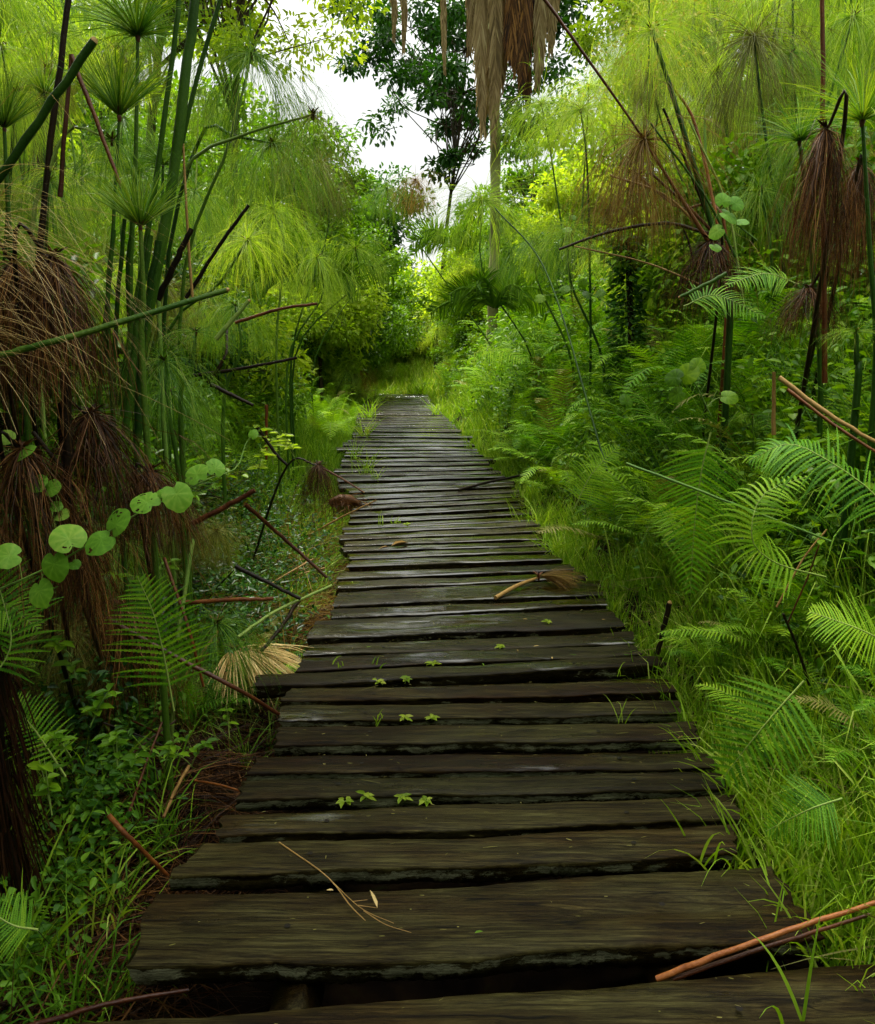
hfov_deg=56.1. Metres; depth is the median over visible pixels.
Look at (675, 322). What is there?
fern
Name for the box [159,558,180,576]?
weed
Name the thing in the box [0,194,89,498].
papyrus
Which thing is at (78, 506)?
papyrus
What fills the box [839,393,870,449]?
fern
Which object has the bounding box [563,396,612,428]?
fern
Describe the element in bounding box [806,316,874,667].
papyrus
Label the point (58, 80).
reed stalk
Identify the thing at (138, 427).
reed stalk
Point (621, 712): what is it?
grass tuft
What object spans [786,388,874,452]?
reed stalk
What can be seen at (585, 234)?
shrub
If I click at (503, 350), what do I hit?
fern
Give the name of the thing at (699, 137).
reed stalk
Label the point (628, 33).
papyrus
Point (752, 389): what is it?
fern
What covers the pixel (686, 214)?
reed stalk
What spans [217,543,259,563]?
fern
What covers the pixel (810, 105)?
papyrus
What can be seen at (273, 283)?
young palm
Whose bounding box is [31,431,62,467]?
reed stalk
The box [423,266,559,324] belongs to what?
young palm
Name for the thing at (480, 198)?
papyrus
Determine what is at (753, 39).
papyrus
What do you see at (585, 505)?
fern
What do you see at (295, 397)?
shrub
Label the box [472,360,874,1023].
grass
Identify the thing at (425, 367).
grass
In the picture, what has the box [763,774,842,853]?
fern
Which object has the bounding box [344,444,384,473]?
grass tuft
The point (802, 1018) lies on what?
grass tuft
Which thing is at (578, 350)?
fern
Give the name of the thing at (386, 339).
bushy tree
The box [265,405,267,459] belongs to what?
reed stalk
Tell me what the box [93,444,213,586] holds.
papyrus
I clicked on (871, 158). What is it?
shrub
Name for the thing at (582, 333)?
fern
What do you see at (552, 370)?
fern
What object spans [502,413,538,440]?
fern
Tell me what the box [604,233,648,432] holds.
creeper stump
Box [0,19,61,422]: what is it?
papyrus
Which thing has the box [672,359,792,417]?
fern
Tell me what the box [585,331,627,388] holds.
fern
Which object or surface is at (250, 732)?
grass
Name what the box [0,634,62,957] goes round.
black stump
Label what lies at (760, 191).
papyrus
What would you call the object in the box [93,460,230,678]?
dead papyrus
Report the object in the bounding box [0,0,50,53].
papyrus
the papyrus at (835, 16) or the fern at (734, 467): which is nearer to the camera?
the fern at (734, 467)
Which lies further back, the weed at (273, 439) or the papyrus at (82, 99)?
the papyrus at (82, 99)
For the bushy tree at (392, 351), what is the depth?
21.01 m
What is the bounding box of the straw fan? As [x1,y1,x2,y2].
[209,643,312,711]
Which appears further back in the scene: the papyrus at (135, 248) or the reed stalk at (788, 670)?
the papyrus at (135, 248)
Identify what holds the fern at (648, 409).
on the ground at (526, 981)
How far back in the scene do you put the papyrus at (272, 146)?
4.32 m
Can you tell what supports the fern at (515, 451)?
on the ground at (526, 981)
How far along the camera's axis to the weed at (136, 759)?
1.85 m
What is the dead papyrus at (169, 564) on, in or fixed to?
on the ground at (526, 981)
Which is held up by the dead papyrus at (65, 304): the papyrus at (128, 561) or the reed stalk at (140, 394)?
the reed stalk at (140, 394)
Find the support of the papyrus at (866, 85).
on the ground at (526, 981)
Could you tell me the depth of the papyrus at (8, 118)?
3.00 m
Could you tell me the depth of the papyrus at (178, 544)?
3.87 m
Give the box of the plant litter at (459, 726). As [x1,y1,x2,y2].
[169,468,803,1023]
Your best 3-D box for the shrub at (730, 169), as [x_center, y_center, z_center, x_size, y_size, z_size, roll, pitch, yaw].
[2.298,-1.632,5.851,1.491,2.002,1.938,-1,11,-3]
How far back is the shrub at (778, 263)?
5.45 m
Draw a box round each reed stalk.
[0,36,97,182]
[0,288,229,357]
[0,364,229,440]
[10,738,108,806]
[28,988,188,1023]
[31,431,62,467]
[33,0,71,333]
[57,57,71,197]
[60,372,72,523]
[69,54,120,188]
[94,229,115,437]
[103,722,190,760]
[106,616,279,715]
[106,813,168,876]
[107,719,176,777]
[109,219,126,434]
[115,0,180,405]
[120,0,199,415]
[121,722,162,834]
[122,235,152,437]
[132,720,202,761]
[133,240,161,438]
[144,630,218,735]
[145,0,221,363]
[157,228,193,300]
[162,557,204,686]
[162,765,190,818]
[169,652,208,711]
[176,538,194,636]
[182,144,193,296]
[184,204,249,298]
[185,597,273,604]
[191,357,296,376]
[191,488,255,525]
[194,609,270,618]
[194,779,239,791]
[206,330,227,383]
[209,569,234,597]
[210,384,253,406]
[214,299,250,340]
[223,591,278,597]
[234,302,316,323]
[234,564,301,599]
[237,584,332,638]
[243,503,327,577]
[254,558,313,595]
[256,426,287,465]
[260,601,300,651]
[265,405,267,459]
[275,567,324,583]
[308,500,375,535]
[314,463,364,492]
[457,469,539,490]
[494,208,607,470]
[543,0,641,136]
[558,221,708,250]
[574,245,698,283]
[610,175,708,236]
[626,462,831,541]
[649,172,720,240]
[650,123,736,257]
[655,600,671,654]
[655,900,874,981]
[662,108,704,212]
[671,82,718,223]
[672,913,869,980]
[678,272,726,298]
[682,227,693,262]
[689,120,744,306]
[771,372,775,434]
[776,529,826,607]
[777,376,874,443]
[782,613,810,685]
[782,640,841,672]
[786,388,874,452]
[788,544,819,622]
[820,0,827,382]
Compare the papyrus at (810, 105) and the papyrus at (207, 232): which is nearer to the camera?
the papyrus at (810, 105)
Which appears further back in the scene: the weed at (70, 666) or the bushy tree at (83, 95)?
the bushy tree at (83, 95)
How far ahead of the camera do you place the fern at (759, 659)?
3.03 m
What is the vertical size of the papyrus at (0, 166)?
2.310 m
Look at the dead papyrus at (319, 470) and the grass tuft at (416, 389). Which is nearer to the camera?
the dead papyrus at (319, 470)
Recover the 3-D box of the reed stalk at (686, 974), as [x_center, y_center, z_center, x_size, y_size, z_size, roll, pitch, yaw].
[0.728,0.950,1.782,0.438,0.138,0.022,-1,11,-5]
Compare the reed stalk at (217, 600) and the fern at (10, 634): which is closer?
the fern at (10, 634)
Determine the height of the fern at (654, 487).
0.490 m
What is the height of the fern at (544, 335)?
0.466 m
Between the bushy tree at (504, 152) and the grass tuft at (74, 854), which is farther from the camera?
the bushy tree at (504, 152)
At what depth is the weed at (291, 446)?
4.21 m
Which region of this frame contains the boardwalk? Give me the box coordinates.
[75,393,874,1023]
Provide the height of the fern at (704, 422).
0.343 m
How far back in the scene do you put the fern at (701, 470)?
2.74 m
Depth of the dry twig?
1.96 m
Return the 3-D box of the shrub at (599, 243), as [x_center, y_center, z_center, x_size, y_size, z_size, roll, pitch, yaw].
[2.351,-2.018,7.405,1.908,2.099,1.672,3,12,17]
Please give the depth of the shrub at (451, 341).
18.47 m
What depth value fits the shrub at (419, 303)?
25.11 m
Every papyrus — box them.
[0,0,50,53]
[0,0,70,77]
[0,0,79,83]
[0,0,135,176]
[0,0,163,123]
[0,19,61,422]
[0,19,98,414]
[0,52,94,220]
[0,62,82,530]
[0,63,53,679]
[0,124,41,201]
[0,128,21,220]
[0,128,34,218]
[0,135,127,381]
[0,149,109,424]
[0,150,110,524]
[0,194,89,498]
[0,221,165,705]
[0,240,113,634]
[0,401,208,669]
[0,430,131,738]
[0,439,83,659]
[0,502,58,657]
[0,534,52,653]
[1,156,30,206]
[1,578,82,646]
[2,567,154,727]
[2,626,106,784]
[4,0,114,252]
[7,515,161,703]
[9,51,77,398]
[11,163,101,221]
[19,411,142,514]
[24,18,99,204]
[26,482,138,599]
[26,598,211,755]
[29,109,89,133]
[30,118,185,727]
[35,217,153,336]
[36,0,236,656]
[55,37,176,732]
[57,148,121,219]
[62,97,187,322]
[64,178,101,226]
[66,1,175,251]
[67,141,222,461]
[68,126,133,233]
[69,520,191,628]
[70,248,156,370]
[71,0,98,221]
[71,1,151,220]
[74,0,167,266]
[74,0,186,231]
[75,692,273,759]
[79,328,242,672]
[81,156,195,795]
[82,123,168,469]
[87,27,159,231]
[87,238,179,439]
[90,363,253,494]
[91,171,138,214]
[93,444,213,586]
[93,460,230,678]
[95,518,218,614]
[98,532,182,595]
[103,218,174,259]
[109,68,189,225]
[112,238,224,359]
[119,201,206,266]
[122,121,203,610]
[124,39,178,218]
[136,477,232,587]
[143,171,242,455]
[148,586,290,744]
[151,64,236,272]
[151,313,241,643]
[152,0,346,633]
[157,85,367,629]
[161,181,310,525]
[161,493,256,592]
[162,105,355,537]
[171,280,245,443]
[174,276,252,453]
[178,202,227,258]
[180,175,253,273]
[183,283,289,606]
[198,129,284,389]
[202,225,269,296]
[207,214,244,284]
[210,248,271,296]
[216,278,259,416]
[217,166,337,506]
[219,195,298,409]
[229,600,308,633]
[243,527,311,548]
[251,457,354,563]
[257,276,307,304]
[260,226,364,488]
[263,105,379,484]
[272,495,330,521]
[291,208,401,457]
[311,175,416,428]
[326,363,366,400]
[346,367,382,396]
[382,169,494,352]
[408,123,553,370]
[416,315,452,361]
[468,241,505,272]
[480,218,578,411]
[490,47,589,340]
[503,26,652,431]
[506,167,613,430]
[543,36,634,298]
[549,81,750,283]
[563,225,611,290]
[568,149,728,476]
[571,0,735,541]
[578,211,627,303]
[579,30,654,198]
[585,0,709,335]
[585,5,661,223]
[586,46,641,238]
[593,13,662,172]
[603,0,724,236]
[603,96,688,189]
[609,40,670,158]
[616,46,705,263]
[618,0,789,156]
[621,0,813,211]
[622,40,692,170]
[624,79,738,170]
[625,82,687,172]
[628,0,697,157]
[632,4,754,194]
[636,46,709,164]
[639,0,726,159]
[643,230,773,445]
[645,103,720,145]
[656,0,769,148]
[659,0,859,295]
[665,0,752,156]
[670,48,763,169]
[673,0,749,143]
[676,23,736,158]
[679,0,872,173]
[686,160,817,312]
[706,111,757,154]
[707,109,789,171]
[713,75,794,241]
[725,405,778,523]
[727,0,791,148]
[735,78,859,594]
[738,0,874,114]
[739,77,872,224]
[740,30,841,287]
[741,54,874,285]
[747,113,813,162]
[751,266,865,442]
[752,89,874,545]
[770,0,786,159]
[770,3,874,107]
[772,0,874,299]
[773,0,781,145]
[776,28,874,623]
[777,87,848,146]
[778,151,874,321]
[781,0,874,141]
[783,89,867,166]
[784,0,874,151]
[786,0,874,202]
[789,0,793,156]
[789,152,874,429]
[790,0,871,104]
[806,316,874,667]
[825,1,874,138]
[825,7,874,155]
[834,124,874,178]
[838,2,874,78]
[850,1,874,83]
[854,41,874,152]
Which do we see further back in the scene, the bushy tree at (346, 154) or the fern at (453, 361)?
the bushy tree at (346, 154)
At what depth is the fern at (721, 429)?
3.73 m
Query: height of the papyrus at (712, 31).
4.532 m
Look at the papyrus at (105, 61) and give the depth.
7.64 m
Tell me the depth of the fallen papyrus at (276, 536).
6.14 m
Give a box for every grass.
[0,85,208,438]
[0,227,144,462]
[0,577,306,1023]
[13,489,343,766]
[106,456,349,614]
[152,378,367,538]
[355,339,466,403]
[424,323,554,457]
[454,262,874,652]
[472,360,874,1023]
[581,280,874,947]
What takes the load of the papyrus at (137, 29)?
on the ground at (526, 981)
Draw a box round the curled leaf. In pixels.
[379,540,407,548]
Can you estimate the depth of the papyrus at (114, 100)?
2.77 m
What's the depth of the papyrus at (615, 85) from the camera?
10.63 m
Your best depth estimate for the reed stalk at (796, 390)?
2.50 m
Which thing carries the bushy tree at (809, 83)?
on the ground at (526, 981)
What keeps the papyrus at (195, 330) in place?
on the ground at (526, 981)
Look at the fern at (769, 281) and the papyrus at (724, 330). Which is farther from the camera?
the papyrus at (724, 330)
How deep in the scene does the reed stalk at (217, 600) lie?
2.91 m
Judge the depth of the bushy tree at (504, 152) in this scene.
31.32 m
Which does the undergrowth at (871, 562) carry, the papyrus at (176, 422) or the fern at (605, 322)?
the fern at (605, 322)
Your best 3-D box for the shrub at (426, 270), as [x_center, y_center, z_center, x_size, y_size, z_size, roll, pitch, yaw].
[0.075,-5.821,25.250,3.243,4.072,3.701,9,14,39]
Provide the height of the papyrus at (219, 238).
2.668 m
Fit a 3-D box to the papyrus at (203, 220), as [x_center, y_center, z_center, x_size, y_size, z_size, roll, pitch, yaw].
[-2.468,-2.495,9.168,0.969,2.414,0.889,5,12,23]
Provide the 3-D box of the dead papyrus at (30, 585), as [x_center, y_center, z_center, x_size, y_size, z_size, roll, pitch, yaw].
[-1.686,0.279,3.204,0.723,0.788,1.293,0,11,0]
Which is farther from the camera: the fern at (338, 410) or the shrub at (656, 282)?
the fern at (338, 410)
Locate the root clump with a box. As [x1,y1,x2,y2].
[323,493,372,520]
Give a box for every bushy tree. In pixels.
[0,0,129,215]
[0,90,240,239]
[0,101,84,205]
[20,3,172,179]
[77,69,283,281]
[215,121,367,269]
[241,237,392,401]
[297,235,427,398]
[304,143,439,276]
[306,215,423,315]
[329,290,413,380]
[402,212,489,259]
[421,244,507,300]
[432,254,489,325]
[449,126,593,249]
[473,201,553,314]
[502,167,618,264]
[506,158,645,281]
[529,86,707,200]
[664,12,837,186]
[698,2,874,185]
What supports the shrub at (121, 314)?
on the ground at (526, 981)
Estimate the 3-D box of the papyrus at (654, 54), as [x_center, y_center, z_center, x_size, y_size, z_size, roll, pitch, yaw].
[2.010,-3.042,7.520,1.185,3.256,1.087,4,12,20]
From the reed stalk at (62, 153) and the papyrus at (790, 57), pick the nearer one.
the reed stalk at (62, 153)
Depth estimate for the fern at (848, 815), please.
2.95 m
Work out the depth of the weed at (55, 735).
1.90 m
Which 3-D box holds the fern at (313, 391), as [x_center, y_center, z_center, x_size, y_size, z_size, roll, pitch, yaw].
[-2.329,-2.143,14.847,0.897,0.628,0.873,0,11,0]
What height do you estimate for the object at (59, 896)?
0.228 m
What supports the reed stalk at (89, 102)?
attached to the reed stalk at (62, 153)
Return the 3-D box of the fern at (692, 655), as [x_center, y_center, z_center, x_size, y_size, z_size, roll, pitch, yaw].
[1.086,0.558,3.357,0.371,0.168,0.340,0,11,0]
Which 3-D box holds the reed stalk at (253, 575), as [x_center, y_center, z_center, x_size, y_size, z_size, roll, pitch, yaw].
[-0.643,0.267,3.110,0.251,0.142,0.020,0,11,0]
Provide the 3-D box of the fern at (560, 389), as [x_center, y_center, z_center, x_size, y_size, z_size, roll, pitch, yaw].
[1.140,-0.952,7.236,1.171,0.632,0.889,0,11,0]
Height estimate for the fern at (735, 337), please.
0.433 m
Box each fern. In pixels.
[0,556,63,683]
[0,574,42,634]
[0,888,38,960]
[4,690,77,776]
[9,661,169,755]
[24,422,59,476]
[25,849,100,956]
[71,648,252,753]
[101,574,217,710]
[139,614,222,662]
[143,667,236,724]
[172,466,221,509]
[181,566,242,622]
[197,631,299,719]
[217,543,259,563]
[225,414,282,447]
[225,543,286,566]
[231,437,306,482]
[255,382,317,422]
[258,615,302,655]
[296,376,330,403]
[301,388,347,417]
[302,394,355,418]
[307,397,364,439]
[308,410,348,437]
[310,397,337,418]
[317,381,348,399]
[318,393,354,420]
[318,393,361,411]
[322,383,351,406]
[325,391,350,412]
[329,403,362,422]
[346,376,374,402]
[380,363,421,376]
[418,365,463,388]
[431,350,463,375]
[449,366,484,387]
[457,305,521,333]
[458,341,512,389]
[463,327,504,357]
[465,338,527,371]
[465,347,495,367]
[466,332,481,351]
[467,338,485,360]
[468,362,517,396]
[470,393,558,446]
[488,418,576,480]
[488,422,530,457]
[490,402,530,422]
[492,313,518,332]
[493,431,537,460]
[495,356,546,408]
[496,423,537,456]
[498,329,571,385]
[501,387,555,442]
[502,369,597,437]
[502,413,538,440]
[507,324,549,346]
[507,409,563,461]
[508,397,580,455]
[511,364,544,382]
[511,442,590,492]
[512,367,536,402]
[513,396,593,442]
[516,318,573,361]
[516,410,583,471]
[518,405,591,457]
[519,350,584,405]
[523,299,575,335]
[530,356,585,380]
[532,310,555,330]
[534,336,610,379]
[537,440,655,550]
[539,318,597,355]
[542,339,620,367]
[545,292,604,340]
[548,305,607,357]
[550,299,606,328]
[552,315,610,365]
[553,320,576,347]
[555,305,596,338]
[555,328,626,379]
[557,443,621,508]
[558,297,598,332]
[559,459,645,530]
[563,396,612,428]
[565,372,616,404]
[566,355,642,416]
[569,367,716,460]
[572,439,739,547]
[572,494,640,536]
[573,326,667,375]
[576,289,654,342]
[580,351,601,396]
[582,337,610,373]
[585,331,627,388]
[596,316,691,380]
[598,413,640,462]
[609,324,709,409]
[610,408,681,460]
[612,379,729,447]
[612,434,714,516]
[616,483,764,572]
[623,328,749,406]
[625,294,737,358]
[635,302,711,356]
[637,301,756,405]
[649,309,774,363]
[649,432,745,593]
[651,622,724,673]
[655,305,749,363]
[655,433,804,537]
[657,538,805,646]
[660,627,738,666]
[661,309,768,401]
[663,376,741,431]
[665,327,700,359]
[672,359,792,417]
[674,400,822,485]
[683,281,765,321]
[684,620,816,671]
[692,288,821,368]
[694,659,858,787]
[697,367,785,442]
[703,496,837,590]
[703,594,787,649]
[703,675,825,792]
[704,280,808,351]
[705,475,825,606]
[709,282,844,386]
[709,567,825,649]
[710,356,805,441]
[716,361,870,475]
[725,263,798,296]
[732,376,824,445]
[747,282,857,349]
[748,426,874,538]
[752,571,871,652]
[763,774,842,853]
[769,522,807,565]
[774,310,844,372]
[777,245,874,350]
[789,486,841,515]
[789,688,874,753]
[792,670,874,775]
[798,333,872,357]
[806,589,874,669]
[828,369,870,400]
[835,657,874,711]
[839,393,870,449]
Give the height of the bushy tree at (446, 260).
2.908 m
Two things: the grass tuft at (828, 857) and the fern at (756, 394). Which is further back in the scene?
the fern at (756, 394)
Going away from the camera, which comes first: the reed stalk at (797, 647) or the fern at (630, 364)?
the reed stalk at (797, 647)
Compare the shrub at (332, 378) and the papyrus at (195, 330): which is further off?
the shrub at (332, 378)
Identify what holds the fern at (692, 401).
on the ground at (526, 981)
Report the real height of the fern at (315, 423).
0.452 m
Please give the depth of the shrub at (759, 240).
5.53 m
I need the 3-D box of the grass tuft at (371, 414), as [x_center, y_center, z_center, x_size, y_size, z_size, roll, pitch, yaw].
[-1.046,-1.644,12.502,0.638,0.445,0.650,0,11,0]
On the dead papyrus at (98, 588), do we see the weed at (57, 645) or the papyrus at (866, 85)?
the weed at (57, 645)
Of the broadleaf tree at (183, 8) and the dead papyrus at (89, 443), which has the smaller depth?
the dead papyrus at (89, 443)
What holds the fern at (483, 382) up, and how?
on the ground at (526, 981)
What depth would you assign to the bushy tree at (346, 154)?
24.08 m
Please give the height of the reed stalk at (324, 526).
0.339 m
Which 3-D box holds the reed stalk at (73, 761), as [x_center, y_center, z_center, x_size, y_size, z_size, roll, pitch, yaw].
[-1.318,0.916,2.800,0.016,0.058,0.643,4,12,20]
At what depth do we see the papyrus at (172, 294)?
5.71 m
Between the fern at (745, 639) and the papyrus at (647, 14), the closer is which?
the fern at (745, 639)
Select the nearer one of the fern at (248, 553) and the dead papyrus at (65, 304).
the dead papyrus at (65, 304)
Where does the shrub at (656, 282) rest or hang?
on the ground at (526, 981)
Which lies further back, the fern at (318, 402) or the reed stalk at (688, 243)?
the fern at (318, 402)
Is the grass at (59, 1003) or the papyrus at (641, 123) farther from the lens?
the papyrus at (641, 123)
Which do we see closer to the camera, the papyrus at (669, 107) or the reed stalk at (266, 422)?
the reed stalk at (266, 422)
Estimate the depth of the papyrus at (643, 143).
3.54 m
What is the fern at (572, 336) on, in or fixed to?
on the ground at (526, 981)
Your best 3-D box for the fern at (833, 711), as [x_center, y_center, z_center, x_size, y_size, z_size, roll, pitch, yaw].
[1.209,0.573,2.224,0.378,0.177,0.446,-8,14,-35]
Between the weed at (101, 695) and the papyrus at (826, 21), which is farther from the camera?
the papyrus at (826, 21)
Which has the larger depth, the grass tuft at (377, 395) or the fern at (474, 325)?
the grass tuft at (377, 395)
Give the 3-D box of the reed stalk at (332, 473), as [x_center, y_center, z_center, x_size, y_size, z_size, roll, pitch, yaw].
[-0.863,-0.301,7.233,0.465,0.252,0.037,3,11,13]
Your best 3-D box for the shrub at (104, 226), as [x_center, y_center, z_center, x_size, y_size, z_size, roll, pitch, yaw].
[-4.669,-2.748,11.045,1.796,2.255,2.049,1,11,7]
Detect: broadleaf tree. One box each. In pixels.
[71,0,279,230]
[154,0,390,295]
[217,111,376,378]
[321,0,613,372]
[548,0,759,188]
[591,0,641,202]
[670,0,869,162]
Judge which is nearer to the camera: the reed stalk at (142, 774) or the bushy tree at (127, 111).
the reed stalk at (142, 774)
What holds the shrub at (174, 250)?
on the ground at (526, 981)
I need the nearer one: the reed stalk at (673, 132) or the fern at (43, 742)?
the fern at (43, 742)
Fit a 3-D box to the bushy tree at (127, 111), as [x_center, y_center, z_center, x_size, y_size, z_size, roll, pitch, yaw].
[-10.952,-9.736,22.189,8.250,9.430,7.060,2,11,9]
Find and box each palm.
[221,224,400,304]
[390,0,559,369]
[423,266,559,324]
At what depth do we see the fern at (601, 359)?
6.05 m
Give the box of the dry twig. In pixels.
[278,842,410,932]
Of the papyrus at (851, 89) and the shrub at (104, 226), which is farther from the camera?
the shrub at (104, 226)
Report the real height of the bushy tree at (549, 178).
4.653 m
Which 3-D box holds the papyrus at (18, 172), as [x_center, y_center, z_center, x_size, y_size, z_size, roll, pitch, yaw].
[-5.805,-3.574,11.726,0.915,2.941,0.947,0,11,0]
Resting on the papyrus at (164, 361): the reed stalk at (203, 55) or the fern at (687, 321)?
the reed stalk at (203, 55)
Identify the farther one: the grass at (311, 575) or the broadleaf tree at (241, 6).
the broadleaf tree at (241, 6)
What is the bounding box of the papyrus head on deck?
[494,565,585,599]
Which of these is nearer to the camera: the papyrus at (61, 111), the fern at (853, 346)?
the fern at (853, 346)
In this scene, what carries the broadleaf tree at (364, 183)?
on the ground at (526, 981)
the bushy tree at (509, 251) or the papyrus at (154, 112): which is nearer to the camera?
the papyrus at (154, 112)
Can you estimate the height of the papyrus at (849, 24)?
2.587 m
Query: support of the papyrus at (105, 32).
on the ground at (526, 981)
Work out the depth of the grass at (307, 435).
8.95 m
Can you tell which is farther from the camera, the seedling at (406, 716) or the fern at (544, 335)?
the fern at (544, 335)
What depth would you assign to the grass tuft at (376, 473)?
7.76 m
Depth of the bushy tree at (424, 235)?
16.14 m
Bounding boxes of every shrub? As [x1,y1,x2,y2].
[0,208,35,344]
[0,229,204,533]
[0,237,73,415]
[10,256,226,450]
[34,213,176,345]
[87,216,144,238]
[87,242,229,378]
[88,314,217,439]
[102,220,220,282]
[117,242,257,390]
[136,224,219,278]
[172,267,318,436]
[222,268,289,312]
[230,290,316,421]
[246,313,301,398]
[264,314,320,360]
[307,363,355,399]
[309,351,369,398]
[384,306,430,366]
[386,257,447,359]
[390,267,426,361]
[393,290,432,362]
[396,275,436,361]
[424,312,456,363]
[437,297,482,358]
[445,283,486,348]
[464,305,500,330]
[516,228,607,314]
[525,262,572,285]
[557,172,674,303]
[563,212,611,242]
[576,251,619,306]
[596,154,725,319]
[599,154,833,358]
[617,250,670,321]
[638,188,807,339]
[648,130,873,357]
[689,168,846,313]
[731,166,873,296]
[786,84,874,325]
[859,150,874,299]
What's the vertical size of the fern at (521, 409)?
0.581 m
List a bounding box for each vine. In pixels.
[0,429,259,608]
[2,430,69,520]
[534,215,612,306]
[619,357,738,415]
[709,191,757,251]
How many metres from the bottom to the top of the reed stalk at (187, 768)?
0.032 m
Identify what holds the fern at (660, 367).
on the ground at (526, 981)
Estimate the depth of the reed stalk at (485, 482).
7.54 m
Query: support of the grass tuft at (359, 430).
on the boardwalk
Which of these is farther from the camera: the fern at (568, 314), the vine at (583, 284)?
the fern at (568, 314)
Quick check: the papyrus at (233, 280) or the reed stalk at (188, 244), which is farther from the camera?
the papyrus at (233, 280)
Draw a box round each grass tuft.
[0,805,121,1000]
[24,773,118,876]
[26,797,176,925]
[36,836,197,944]
[127,782,219,847]
[338,433,370,458]
[342,410,385,437]
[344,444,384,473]
[353,393,385,417]
[360,465,388,479]
[365,381,389,401]
[374,709,382,726]
[376,379,403,394]
[406,378,435,393]
[421,395,450,414]
[461,433,474,447]
[517,494,576,525]
[522,511,581,553]
[605,695,631,723]
[651,786,870,958]
[659,693,778,779]
[674,712,861,833]
[699,832,732,865]
[710,712,874,865]
[719,728,865,874]
[741,715,857,808]
[748,823,874,971]
[750,914,820,1023]
[751,763,874,928]
[774,713,872,800]
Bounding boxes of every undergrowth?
[0,341,327,520]
[0,387,284,814]
[0,590,257,1023]
[436,269,641,476]
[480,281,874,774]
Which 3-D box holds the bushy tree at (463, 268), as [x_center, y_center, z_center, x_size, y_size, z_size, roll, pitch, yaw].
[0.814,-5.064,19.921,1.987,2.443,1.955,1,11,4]
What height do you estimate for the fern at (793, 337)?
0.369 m
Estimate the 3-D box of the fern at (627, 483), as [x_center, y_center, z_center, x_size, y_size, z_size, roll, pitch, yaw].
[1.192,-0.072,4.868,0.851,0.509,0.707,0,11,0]
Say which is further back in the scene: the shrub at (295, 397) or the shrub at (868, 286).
the shrub at (295, 397)
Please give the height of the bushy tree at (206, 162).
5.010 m
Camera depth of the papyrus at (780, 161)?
4.41 m
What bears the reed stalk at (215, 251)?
on the papyrus at (195, 330)
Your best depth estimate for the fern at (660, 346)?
5.77 m
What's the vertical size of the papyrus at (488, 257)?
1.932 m
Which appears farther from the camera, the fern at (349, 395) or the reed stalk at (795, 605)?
the fern at (349, 395)
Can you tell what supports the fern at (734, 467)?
on the ground at (526, 981)
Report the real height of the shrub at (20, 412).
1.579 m
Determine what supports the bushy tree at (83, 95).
on the ground at (526, 981)
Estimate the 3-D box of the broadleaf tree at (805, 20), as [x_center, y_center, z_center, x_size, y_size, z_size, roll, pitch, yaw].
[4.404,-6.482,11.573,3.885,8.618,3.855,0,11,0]
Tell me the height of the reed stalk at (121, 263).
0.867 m
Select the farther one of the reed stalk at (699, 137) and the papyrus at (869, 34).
the papyrus at (869, 34)
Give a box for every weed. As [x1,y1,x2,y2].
[27,758,64,814]
[38,730,76,757]
[41,634,74,656]
[51,659,86,677]
[78,683,122,727]
[91,730,129,765]
[99,572,132,583]
[115,750,150,776]
[155,737,219,765]
[158,732,186,765]
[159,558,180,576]
[218,706,238,737]
[247,448,276,480]
[253,425,283,464]
[270,428,300,459]
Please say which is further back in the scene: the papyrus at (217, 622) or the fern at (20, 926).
the papyrus at (217, 622)
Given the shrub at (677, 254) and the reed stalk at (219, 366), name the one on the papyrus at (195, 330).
the reed stalk at (219, 366)
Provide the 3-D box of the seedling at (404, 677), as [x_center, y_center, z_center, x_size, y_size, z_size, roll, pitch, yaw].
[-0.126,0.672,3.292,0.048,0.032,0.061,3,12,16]
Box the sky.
[26,0,751,275]
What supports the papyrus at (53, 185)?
on the ground at (526, 981)
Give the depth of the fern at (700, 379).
4.89 m
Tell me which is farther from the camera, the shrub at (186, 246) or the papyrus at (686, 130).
the shrub at (186, 246)
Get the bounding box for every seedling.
[335,796,353,807]
[355,790,375,801]
[372,678,385,684]
[394,793,412,803]
[399,714,412,720]
[400,675,411,683]
[419,796,431,806]
[425,660,440,665]
[425,714,438,720]
[495,644,504,647]
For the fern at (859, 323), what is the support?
on the ground at (526, 981)
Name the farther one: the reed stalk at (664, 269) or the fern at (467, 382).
the fern at (467, 382)
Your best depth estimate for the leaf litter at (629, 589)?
2.90 m
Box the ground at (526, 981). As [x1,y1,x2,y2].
[0,357,874,1023]
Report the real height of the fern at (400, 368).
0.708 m
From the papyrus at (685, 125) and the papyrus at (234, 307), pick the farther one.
the papyrus at (685, 125)
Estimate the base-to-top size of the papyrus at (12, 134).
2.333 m
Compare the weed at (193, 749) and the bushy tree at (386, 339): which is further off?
the bushy tree at (386, 339)

